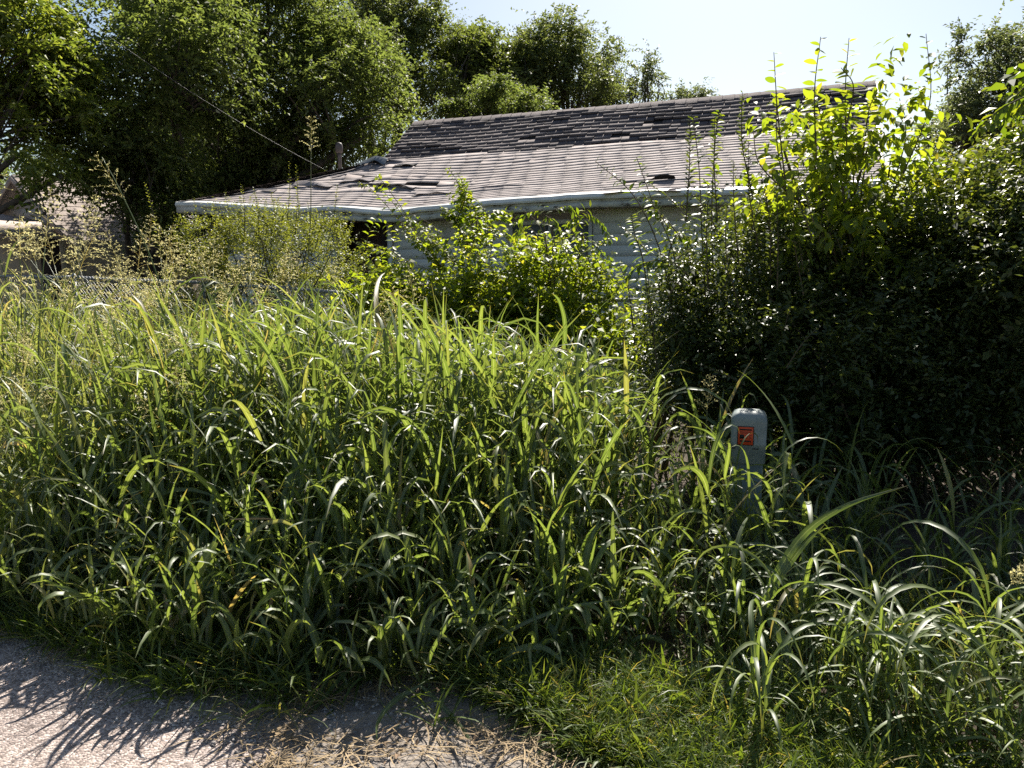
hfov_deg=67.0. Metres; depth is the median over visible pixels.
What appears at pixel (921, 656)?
tall grass plant
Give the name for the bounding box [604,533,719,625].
tall grass plant
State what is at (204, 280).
seed stalk
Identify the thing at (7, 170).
back tree
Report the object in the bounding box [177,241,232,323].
seed stalk
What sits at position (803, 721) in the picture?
grass tuft
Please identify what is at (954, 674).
tall grass plant
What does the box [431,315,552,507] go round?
tall grass plant
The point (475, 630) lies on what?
tall grass plant
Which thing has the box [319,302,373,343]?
tall grass plant
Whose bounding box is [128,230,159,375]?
seed stalk
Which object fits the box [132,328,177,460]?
seed stalk
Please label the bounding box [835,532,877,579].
tall grass plant
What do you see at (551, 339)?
undergrowth
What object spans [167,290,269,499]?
tall grass plant
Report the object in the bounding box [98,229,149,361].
seed stalk
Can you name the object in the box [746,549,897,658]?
tall grass plant
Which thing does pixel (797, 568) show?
tall grass plant
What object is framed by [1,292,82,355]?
seed stalk
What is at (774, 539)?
tall grass plant
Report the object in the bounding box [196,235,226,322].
seed stalk
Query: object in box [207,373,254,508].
tall grass plant
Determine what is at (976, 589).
tall grass plant
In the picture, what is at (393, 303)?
seed stalk
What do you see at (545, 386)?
tall grass plant
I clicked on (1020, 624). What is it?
tall grass plant
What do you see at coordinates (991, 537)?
tall grass plant
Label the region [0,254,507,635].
pale grass
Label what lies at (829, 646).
tall grass plant
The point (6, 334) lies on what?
seed stalk
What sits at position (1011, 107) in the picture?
overhanging branch tree
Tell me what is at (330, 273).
seed stalk
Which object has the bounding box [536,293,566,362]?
tall grass plant
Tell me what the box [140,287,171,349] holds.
seed stalk
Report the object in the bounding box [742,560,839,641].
tall grass plant
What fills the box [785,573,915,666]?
tall grass plant
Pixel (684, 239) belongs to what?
hackberry sapling
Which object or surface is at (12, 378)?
seed stalk
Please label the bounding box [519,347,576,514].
tall grass plant
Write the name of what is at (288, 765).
dry straw
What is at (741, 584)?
tall grass plant
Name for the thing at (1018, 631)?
tall grass plant
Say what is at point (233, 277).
seed stalk
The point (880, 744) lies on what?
grass tuft
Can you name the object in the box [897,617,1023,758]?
tall grass plant
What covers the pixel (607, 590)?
tall grass plant
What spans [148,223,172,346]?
seed stalk
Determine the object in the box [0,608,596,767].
gravel
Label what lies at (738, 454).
tall grass plant
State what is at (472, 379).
tall grass plant
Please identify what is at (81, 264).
seed stalk
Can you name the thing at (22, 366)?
seed stalk
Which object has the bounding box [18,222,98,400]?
seed stalk
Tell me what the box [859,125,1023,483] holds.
grey privet
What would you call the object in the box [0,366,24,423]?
seed stalk
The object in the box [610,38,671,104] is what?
young tree
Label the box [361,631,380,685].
tall grass plant
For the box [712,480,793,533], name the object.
tall grass plant
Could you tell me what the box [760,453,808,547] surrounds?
tall grass plant
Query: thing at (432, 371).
tall grass plant
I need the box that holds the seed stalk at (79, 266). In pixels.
[66,237,97,335]
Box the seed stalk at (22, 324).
[0,262,61,419]
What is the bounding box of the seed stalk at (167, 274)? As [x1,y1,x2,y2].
[140,245,187,323]
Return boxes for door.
[39,239,64,327]
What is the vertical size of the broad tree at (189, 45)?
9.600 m
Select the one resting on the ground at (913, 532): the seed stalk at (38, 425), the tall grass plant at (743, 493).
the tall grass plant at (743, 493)
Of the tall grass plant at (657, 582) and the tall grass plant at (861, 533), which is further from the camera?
the tall grass plant at (861, 533)
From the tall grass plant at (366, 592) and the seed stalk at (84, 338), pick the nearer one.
the tall grass plant at (366, 592)
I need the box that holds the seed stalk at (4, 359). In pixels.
[0,174,12,453]
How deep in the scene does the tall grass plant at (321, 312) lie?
5.22 m
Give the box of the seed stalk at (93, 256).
[34,228,111,444]
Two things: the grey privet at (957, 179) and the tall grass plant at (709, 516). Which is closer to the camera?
the tall grass plant at (709, 516)
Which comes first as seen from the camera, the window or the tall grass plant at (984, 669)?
the tall grass plant at (984, 669)
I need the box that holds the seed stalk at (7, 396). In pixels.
[0,375,27,451]
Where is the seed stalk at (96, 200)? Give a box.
[30,194,100,332]
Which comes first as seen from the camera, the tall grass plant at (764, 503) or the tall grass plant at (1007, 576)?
the tall grass plant at (1007, 576)
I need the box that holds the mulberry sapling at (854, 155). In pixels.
[707,33,984,498]
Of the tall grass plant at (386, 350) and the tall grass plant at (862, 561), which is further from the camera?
the tall grass plant at (386, 350)
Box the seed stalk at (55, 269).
[35,227,92,393]
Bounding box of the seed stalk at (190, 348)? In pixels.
[173,331,212,383]
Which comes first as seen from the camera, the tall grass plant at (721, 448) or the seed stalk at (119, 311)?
the tall grass plant at (721, 448)
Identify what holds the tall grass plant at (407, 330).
on the ground at (913, 532)
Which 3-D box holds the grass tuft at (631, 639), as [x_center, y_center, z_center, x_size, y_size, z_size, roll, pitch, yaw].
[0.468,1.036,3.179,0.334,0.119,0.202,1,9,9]
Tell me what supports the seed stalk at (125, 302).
on the ground at (913, 532)
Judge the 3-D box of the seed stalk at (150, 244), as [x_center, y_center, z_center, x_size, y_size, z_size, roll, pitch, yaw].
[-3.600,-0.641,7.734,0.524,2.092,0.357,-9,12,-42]
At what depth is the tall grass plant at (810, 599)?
3.09 m
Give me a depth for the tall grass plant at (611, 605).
3.20 m
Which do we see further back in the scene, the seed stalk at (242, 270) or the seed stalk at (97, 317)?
the seed stalk at (242, 270)
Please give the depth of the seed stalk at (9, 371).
4.50 m
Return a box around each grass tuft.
[585,622,666,652]
[617,621,640,654]
[687,716,728,740]
[759,637,805,684]
[792,704,820,749]
[794,720,917,767]
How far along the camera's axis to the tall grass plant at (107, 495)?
3.75 m
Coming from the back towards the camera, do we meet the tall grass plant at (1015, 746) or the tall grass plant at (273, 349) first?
the tall grass plant at (273, 349)
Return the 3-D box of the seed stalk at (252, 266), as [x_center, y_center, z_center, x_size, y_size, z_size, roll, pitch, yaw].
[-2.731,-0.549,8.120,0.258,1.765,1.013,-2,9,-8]
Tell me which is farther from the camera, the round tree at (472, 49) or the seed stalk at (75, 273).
the round tree at (472, 49)
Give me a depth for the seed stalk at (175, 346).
4.31 m
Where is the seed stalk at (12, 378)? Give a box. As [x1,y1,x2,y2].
[0,371,32,460]
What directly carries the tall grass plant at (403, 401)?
on the ground at (913, 532)
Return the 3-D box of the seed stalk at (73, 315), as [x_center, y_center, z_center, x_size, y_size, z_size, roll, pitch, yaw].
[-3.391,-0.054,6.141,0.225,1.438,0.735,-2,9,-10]
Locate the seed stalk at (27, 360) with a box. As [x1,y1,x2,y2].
[2,318,76,423]
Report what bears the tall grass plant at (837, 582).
on the ground at (913, 532)
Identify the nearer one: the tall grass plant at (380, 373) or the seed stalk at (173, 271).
the tall grass plant at (380, 373)
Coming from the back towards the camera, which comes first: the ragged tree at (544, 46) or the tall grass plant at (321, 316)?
the ragged tree at (544, 46)
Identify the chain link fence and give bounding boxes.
[0,273,799,418]
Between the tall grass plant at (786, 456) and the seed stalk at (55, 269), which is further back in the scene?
the seed stalk at (55, 269)
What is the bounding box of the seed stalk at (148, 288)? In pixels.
[130,274,165,311]
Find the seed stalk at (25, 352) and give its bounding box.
[0,313,63,433]
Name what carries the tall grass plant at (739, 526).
on the ground at (913, 532)
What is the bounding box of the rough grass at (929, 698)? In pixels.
[642,537,1023,767]
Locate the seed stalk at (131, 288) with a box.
[114,267,167,346]
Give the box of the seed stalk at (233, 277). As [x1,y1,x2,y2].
[219,260,245,312]
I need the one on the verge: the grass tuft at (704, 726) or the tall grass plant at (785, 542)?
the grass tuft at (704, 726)
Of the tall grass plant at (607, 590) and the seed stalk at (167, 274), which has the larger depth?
the seed stalk at (167, 274)
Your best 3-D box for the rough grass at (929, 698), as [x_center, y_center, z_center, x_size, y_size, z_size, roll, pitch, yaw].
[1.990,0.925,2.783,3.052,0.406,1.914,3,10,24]
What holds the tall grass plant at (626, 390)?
on the ground at (913, 532)
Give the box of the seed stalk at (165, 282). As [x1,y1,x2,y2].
[155,262,185,370]
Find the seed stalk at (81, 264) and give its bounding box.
[55,211,106,416]
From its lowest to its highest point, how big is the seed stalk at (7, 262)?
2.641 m
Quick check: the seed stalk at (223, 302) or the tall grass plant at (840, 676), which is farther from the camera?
the seed stalk at (223, 302)
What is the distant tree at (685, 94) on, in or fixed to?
on the ground at (913, 532)
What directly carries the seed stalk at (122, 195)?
on the ground at (913, 532)
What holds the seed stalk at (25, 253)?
on the ground at (913, 532)
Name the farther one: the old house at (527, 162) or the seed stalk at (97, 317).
the old house at (527, 162)
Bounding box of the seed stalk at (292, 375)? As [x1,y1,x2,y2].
[279,351,316,449]
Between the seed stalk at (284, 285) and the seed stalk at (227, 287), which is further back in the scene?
the seed stalk at (284, 285)
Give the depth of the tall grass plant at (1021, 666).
2.44 m
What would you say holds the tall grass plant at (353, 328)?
on the ground at (913, 532)
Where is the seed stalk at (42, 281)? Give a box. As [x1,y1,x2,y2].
[0,187,73,431]
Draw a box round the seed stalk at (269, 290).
[250,278,276,321]
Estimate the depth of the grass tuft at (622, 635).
3.15 m
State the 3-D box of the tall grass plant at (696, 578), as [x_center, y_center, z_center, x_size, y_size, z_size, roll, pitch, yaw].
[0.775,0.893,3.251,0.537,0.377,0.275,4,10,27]
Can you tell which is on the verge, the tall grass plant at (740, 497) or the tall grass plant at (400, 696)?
the tall grass plant at (400, 696)
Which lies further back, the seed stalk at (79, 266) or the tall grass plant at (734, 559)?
the seed stalk at (79, 266)
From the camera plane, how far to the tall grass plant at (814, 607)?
3.04 m
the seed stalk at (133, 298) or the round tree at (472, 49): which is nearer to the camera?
the seed stalk at (133, 298)
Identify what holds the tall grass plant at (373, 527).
on the ground at (913, 532)
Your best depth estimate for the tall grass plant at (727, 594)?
3.23 m
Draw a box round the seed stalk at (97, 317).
[40,271,137,430]
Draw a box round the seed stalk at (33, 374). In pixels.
[14,339,60,445]
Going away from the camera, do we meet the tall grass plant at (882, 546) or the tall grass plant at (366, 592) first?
the tall grass plant at (366, 592)
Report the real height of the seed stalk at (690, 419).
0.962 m
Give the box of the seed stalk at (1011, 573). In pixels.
[924,559,1023,692]
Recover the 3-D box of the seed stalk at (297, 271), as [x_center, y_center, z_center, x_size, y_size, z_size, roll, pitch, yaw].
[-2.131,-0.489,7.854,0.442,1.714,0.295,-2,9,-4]
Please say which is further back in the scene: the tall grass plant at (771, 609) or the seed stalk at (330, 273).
the seed stalk at (330, 273)
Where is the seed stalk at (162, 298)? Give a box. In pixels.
[149,275,176,335]
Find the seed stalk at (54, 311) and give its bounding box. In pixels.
[10,267,72,394]
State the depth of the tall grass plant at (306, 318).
4.50 m
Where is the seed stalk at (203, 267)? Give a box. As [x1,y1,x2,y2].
[187,239,216,310]
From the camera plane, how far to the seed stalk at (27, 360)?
5.32 m
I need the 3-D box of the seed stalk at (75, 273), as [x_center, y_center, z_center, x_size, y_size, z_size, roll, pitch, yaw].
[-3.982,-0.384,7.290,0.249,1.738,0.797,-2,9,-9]
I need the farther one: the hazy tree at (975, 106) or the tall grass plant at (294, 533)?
the hazy tree at (975, 106)
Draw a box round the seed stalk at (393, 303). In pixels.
[380,285,407,325]
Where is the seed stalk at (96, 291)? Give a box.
[26,254,124,412]
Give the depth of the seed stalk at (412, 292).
5.86 m
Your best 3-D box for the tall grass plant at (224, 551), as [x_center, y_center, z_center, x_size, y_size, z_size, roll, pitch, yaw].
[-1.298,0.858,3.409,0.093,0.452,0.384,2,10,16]
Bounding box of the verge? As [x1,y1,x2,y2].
[0,568,1022,767]
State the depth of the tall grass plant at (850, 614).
2.84 m
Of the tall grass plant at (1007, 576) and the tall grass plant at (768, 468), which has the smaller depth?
the tall grass plant at (1007, 576)
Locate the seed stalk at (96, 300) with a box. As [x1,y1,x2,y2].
[68,268,110,395]
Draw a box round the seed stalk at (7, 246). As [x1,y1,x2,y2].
[0,215,56,430]
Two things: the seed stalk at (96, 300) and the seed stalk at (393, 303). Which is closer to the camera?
the seed stalk at (393, 303)
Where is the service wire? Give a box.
[53,0,326,170]
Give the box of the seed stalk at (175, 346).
[162,323,188,468]
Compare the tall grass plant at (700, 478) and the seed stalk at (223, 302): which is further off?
the seed stalk at (223, 302)
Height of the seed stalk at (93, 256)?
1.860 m
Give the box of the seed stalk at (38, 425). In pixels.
[17,377,57,529]
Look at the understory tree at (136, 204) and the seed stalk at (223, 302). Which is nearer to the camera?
the seed stalk at (223, 302)
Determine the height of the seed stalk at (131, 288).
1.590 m
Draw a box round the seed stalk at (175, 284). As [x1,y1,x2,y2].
[145,258,192,348]
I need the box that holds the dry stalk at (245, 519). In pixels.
[216,518,291,547]
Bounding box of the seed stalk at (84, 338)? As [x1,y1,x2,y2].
[42,301,109,445]
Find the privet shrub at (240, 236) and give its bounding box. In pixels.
[141,161,371,341]
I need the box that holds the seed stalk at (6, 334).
[0,319,36,404]
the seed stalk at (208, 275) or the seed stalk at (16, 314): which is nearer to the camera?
the seed stalk at (16, 314)
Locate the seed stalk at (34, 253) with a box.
[13,222,62,370]
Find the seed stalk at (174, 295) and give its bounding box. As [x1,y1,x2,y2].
[161,275,188,352]
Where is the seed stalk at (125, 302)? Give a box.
[95,256,137,354]
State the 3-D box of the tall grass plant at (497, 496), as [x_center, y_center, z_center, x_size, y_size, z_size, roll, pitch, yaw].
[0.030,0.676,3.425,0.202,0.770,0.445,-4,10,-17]
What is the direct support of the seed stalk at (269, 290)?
on the ground at (913, 532)
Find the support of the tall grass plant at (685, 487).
on the ground at (913, 532)
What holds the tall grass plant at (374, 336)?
on the ground at (913, 532)
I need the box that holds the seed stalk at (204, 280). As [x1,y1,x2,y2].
[163,252,222,354]
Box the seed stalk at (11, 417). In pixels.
[0,394,72,543]
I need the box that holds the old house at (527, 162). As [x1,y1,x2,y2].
[175,80,886,370]
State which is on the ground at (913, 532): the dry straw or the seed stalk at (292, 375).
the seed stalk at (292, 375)
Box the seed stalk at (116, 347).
[98,331,174,439]
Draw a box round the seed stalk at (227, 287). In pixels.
[216,270,239,309]
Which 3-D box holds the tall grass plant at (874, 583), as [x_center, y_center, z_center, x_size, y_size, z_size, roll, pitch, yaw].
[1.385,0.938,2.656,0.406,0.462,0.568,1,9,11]
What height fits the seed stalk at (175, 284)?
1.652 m
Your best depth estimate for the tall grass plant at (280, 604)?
3.21 m
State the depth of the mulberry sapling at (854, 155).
5.03 m
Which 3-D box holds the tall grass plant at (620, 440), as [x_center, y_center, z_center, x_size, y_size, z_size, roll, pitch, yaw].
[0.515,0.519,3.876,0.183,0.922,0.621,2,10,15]
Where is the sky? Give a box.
[0,0,1023,224]
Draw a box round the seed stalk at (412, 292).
[400,270,425,324]
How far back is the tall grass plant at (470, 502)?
3.38 m
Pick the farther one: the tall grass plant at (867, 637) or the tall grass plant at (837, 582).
the tall grass plant at (837, 582)
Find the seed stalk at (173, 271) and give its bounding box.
[159,236,182,316]
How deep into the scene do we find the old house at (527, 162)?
12.14 m
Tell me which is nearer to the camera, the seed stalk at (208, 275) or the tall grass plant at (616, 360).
the tall grass plant at (616, 360)
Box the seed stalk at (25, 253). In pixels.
[1,226,104,353]
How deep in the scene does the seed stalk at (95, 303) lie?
5.61 m
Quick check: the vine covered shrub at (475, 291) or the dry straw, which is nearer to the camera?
the dry straw
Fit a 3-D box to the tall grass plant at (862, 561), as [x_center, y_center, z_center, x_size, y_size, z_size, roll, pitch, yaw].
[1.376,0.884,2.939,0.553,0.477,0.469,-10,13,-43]
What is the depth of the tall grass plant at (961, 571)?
3.55 m
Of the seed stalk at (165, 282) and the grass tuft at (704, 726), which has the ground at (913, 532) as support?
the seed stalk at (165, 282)
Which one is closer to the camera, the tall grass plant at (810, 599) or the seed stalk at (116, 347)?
the tall grass plant at (810, 599)
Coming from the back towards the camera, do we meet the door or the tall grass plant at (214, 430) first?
the door
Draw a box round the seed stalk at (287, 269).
[275,251,296,307]
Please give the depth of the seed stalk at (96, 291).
6.19 m
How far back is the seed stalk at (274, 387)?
4.14 m
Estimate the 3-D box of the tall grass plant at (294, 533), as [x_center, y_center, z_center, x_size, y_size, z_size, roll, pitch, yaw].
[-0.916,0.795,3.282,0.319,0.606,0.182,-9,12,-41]
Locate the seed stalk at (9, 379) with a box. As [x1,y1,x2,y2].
[0,361,43,415]
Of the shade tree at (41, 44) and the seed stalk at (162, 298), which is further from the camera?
the shade tree at (41, 44)
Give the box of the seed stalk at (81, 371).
[31,323,114,447]
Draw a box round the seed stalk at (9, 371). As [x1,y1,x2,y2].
[0,266,41,467]
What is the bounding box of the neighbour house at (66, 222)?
[0,174,208,340]
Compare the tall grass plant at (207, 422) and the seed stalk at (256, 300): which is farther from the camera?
the seed stalk at (256, 300)
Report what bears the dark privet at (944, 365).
on the ground at (913, 532)
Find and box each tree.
[0,0,141,256]
[0,67,326,220]
[1,0,437,314]
[21,110,333,321]
[290,0,477,154]
[398,13,543,133]
[412,70,560,119]
[487,2,657,109]
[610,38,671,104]
[659,77,718,100]
[891,0,1023,183]
[963,0,1023,212]
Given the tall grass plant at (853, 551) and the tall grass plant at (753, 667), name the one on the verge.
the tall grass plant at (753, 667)
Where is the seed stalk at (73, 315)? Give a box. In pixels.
[58,289,98,379]
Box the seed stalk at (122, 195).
[88,151,181,373]
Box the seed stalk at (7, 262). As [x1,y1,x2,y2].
[0,235,33,422]
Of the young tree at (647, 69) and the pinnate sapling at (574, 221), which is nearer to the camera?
the pinnate sapling at (574, 221)
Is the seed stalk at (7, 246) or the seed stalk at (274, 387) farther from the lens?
the seed stalk at (7, 246)
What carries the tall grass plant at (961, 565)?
on the ground at (913, 532)
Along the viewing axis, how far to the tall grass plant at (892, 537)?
4.07 m
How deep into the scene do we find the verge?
2.67 m
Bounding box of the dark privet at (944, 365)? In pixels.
[612,91,1023,519]
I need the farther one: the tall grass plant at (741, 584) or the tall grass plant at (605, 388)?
the tall grass plant at (605, 388)
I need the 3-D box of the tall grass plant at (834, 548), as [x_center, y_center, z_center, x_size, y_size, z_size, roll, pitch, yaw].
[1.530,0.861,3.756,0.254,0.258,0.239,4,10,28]
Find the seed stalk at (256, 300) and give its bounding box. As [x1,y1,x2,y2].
[251,282,265,324]
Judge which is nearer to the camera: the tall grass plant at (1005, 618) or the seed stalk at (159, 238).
the tall grass plant at (1005, 618)
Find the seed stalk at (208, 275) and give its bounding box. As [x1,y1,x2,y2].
[194,254,225,314]
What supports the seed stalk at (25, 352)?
on the ground at (913, 532)
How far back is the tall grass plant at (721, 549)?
3.27 m
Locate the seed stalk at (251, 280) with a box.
[225,266,264,321]
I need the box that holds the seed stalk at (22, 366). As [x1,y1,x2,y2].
[2,327,47,467]
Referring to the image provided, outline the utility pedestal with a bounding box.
[730,408,766,570]
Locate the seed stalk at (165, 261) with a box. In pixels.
[128,225,184,330]
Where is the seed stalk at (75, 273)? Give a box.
[59,250,92,316]
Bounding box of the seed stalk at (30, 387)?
[12,372,53,420]
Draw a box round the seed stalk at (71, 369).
[53,355,96,403]
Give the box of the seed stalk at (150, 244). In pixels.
[118,214,166,329]
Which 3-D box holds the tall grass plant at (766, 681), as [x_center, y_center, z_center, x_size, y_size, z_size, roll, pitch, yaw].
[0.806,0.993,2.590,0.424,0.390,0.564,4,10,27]
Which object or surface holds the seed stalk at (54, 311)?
on the ground at (913, 532)
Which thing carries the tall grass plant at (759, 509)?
on the ground at (913, 532)
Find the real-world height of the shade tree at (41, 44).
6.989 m
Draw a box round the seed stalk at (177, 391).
[159,364,191,493]
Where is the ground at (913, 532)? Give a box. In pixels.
[1,268,1023,753]
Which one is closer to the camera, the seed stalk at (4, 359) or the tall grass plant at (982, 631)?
the tall grass plant at (982, 631)
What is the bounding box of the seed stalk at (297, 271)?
[290,251,307,317]
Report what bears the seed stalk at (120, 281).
on the ground at (913, 532)
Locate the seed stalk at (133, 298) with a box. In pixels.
[103,267,155,372]
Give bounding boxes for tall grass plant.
[33,566,61,607]
[73,461,151,564]
[94,417,151,523]
[103,530,270,678]
[145,388,256,552]
[152,540,180,585]
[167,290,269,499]
[167,316,256,454]
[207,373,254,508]
[215,520,240,584]
[230,318,296,397]
[249,283,339,385]
[252,295,324,469]
[263,302,394,386]
[266,299,366,347]
[274,537,304,639]
[288,507,314,622]
[289,339,360,455]
[304,310,392,359]
[310,306,349,356]
[318,500,383,619]
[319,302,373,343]
[319,309,418,363]
[320,559,383,632]
[322,477,424,600]
[324,273,408,449]
[327,306,451,464]
[339,338,448,517]
[340,376,467,514]
[344,337,453,470]
[357,311,412,538]
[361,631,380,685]
[376,616,470,739]
[380,357,424,556]
[410,326,468,503]
[415,411,531,576]
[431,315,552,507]
[437,584,620,676]
[443,473,518,601]
[453,335,551,556]
[461,333,516,471]
[477,355,528,481]
[485,322,557,502]
[486,295,600,533]
[492,445,553,584]
[500,346,523,447]
[517,345,592,528]
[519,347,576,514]
[524,353,623,489]
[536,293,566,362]
[581,345,660,424]
[589,341,652,545]
[597,351,640,389]
[597,558,622,613]
[600,585,614,638]
[602,395,636,550]
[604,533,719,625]
[607,560,730,654]
[621,570,680,670]
[631,554,757,646]
[635,452,715,567]
[649,509,838,601]
[660,514,785,647]
[661,424,780,605]
[672,405,788,582]
[674,542,804,671]
[676,528,812,630]
[678,427,781,572]
[679,485,908,697]
[682,622,828,761]
[683,433,773,565]
[684,493,819,598]
[687,544,874,655]
[691,488,721,544]
[693,442,766,599]
[697,484,842,591]
[706,484,797,617]
[707,439,764,562]
[709,437,836,616]
[710,461,893,601]
[710,528,814,653]
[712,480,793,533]
[713,542,875,652]
[716,445,808,597]
[729,598,860,727]
[731,532,807,664]
[739,371,852,604]
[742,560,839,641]
[744,564,869,653]
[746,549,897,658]
[748,551,838,656]
[750,480,799,550]
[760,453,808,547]
[761,520,808,560]
[762,517,800,549]
[763,443,792,512]
[773,587,882,698]
[779,581,993,727]
[782,600,933,687]
[783,599,975,732]
[785,534,959,671]
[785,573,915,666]
[789,621,922,705]
[805,592,926,727]
[820,505,897,574]
[821,539,854,574]
[827,568,858,606]
[829,595,929,756]
[834,586,1001,707]
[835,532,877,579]
[835,630,1023,764]
[839,579,955,711]
[848,601,1023,743]
[851,584,1023,710]
[861,495,932,556]
[864,597,990,755]
[876,526,918,583]
[883,519,1023,686]
[885,596,1023,730]
[886,547,958,588]
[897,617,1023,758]
[915,624,1022,726]
[921,607,1020,688]
[932,543,976,585]
[932,552,998,597]
[944,579,1023,675]
[945,705,1023,767]
[947,512,1015,567]
[947,617,1023,711]
[969,536,1017,578]
[985,568,1022,593]
[1015,658,1023,686]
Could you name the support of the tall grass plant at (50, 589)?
on the verge
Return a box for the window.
[509,219,593,291]
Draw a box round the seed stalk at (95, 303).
[76,281,132,354]
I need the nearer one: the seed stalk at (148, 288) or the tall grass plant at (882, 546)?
the tall grass plant at (882, 546)
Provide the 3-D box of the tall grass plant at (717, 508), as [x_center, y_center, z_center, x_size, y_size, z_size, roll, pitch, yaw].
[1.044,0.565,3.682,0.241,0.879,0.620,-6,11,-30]
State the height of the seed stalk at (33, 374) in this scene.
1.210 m
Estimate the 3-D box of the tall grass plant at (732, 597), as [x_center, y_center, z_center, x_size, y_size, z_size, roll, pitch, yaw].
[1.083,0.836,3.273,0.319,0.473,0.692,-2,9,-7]
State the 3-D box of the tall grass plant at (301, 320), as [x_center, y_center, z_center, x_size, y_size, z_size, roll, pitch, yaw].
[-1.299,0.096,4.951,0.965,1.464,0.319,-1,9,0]
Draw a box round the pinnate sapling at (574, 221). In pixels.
[507,200,618,335]
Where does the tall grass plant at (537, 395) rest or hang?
on the ground at (913, 532)
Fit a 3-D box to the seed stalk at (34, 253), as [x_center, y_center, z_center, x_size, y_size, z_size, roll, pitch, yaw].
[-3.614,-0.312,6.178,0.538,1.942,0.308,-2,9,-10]
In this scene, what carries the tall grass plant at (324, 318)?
on the ground at (913, 532)
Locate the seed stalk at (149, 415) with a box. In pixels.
[130,390,209,482]
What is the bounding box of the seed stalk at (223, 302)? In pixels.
[213,285,234,319]
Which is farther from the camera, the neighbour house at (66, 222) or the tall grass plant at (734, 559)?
the neighbour house at (66, 222)
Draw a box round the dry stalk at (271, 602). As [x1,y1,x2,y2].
[266,556,281,618]
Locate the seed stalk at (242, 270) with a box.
[206,250,255,320]
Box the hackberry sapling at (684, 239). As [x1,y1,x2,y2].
[595,110,724,478]
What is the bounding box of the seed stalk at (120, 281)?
[104,257,134,366]
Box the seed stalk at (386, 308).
[379,289,408,360]
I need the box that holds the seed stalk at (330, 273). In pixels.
[312,259,343,318]
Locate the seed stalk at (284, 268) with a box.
[273,249,294,309]
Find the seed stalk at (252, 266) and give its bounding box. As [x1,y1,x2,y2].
[242,248,265,318]
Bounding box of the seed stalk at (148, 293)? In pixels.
[135,271,165,350]
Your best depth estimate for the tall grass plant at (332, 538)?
3.48 m
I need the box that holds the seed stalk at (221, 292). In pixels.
[212,277,233,342]
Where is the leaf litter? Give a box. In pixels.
[349,567,1018,767]
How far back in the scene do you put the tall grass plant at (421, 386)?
3.71 m
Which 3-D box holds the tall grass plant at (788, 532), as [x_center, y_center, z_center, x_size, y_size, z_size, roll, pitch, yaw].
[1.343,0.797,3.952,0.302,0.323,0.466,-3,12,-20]
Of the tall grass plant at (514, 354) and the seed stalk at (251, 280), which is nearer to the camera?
the tall grass plant at (514, 354)
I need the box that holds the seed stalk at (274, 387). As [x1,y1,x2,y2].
[264,374,297,442]
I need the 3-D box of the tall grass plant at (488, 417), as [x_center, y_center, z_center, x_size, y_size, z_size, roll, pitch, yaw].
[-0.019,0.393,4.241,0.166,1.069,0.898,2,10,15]
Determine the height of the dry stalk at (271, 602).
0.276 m
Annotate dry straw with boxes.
[0,602,1023,767]
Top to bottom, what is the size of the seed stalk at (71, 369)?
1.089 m
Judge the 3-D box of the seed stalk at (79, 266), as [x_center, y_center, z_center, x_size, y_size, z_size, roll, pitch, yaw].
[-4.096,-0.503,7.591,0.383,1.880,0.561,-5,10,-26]
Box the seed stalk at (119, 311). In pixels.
[88,285,135,392]
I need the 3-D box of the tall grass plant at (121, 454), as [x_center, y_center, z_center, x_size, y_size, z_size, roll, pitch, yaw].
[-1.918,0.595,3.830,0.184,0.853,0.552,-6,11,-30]
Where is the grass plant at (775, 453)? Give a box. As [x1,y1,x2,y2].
[769,451,804,543]
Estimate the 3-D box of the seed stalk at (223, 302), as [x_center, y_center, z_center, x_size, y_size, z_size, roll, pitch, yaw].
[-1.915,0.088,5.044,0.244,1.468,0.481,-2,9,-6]
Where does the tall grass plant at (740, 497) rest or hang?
on the ground at (913, 532)
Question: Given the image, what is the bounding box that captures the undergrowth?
[48,308,778,425]
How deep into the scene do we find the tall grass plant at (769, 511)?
3.78 m
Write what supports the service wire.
attached to the old house at (527, 162)
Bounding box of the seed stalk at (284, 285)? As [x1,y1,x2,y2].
[272,270,300,312]
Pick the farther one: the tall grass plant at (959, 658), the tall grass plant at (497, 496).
the tall grass plant at (497, 496)
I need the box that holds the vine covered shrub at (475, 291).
[316,167,675,402]
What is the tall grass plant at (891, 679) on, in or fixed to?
on the ground at (913, 532)
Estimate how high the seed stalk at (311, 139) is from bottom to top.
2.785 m
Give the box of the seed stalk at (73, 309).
[59,280,85,398]
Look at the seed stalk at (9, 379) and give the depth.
5.59 m
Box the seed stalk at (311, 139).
[301,116,320,301]
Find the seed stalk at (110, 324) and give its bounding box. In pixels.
[99,295,122,375]
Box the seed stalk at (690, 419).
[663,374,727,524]
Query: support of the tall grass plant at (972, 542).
on the ground at (913, 532)
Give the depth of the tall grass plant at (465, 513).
3.58 m
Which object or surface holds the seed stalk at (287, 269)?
on the ground at (913, 532)
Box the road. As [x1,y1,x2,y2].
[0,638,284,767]
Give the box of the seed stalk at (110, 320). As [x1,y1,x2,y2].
[96,305,132,353]

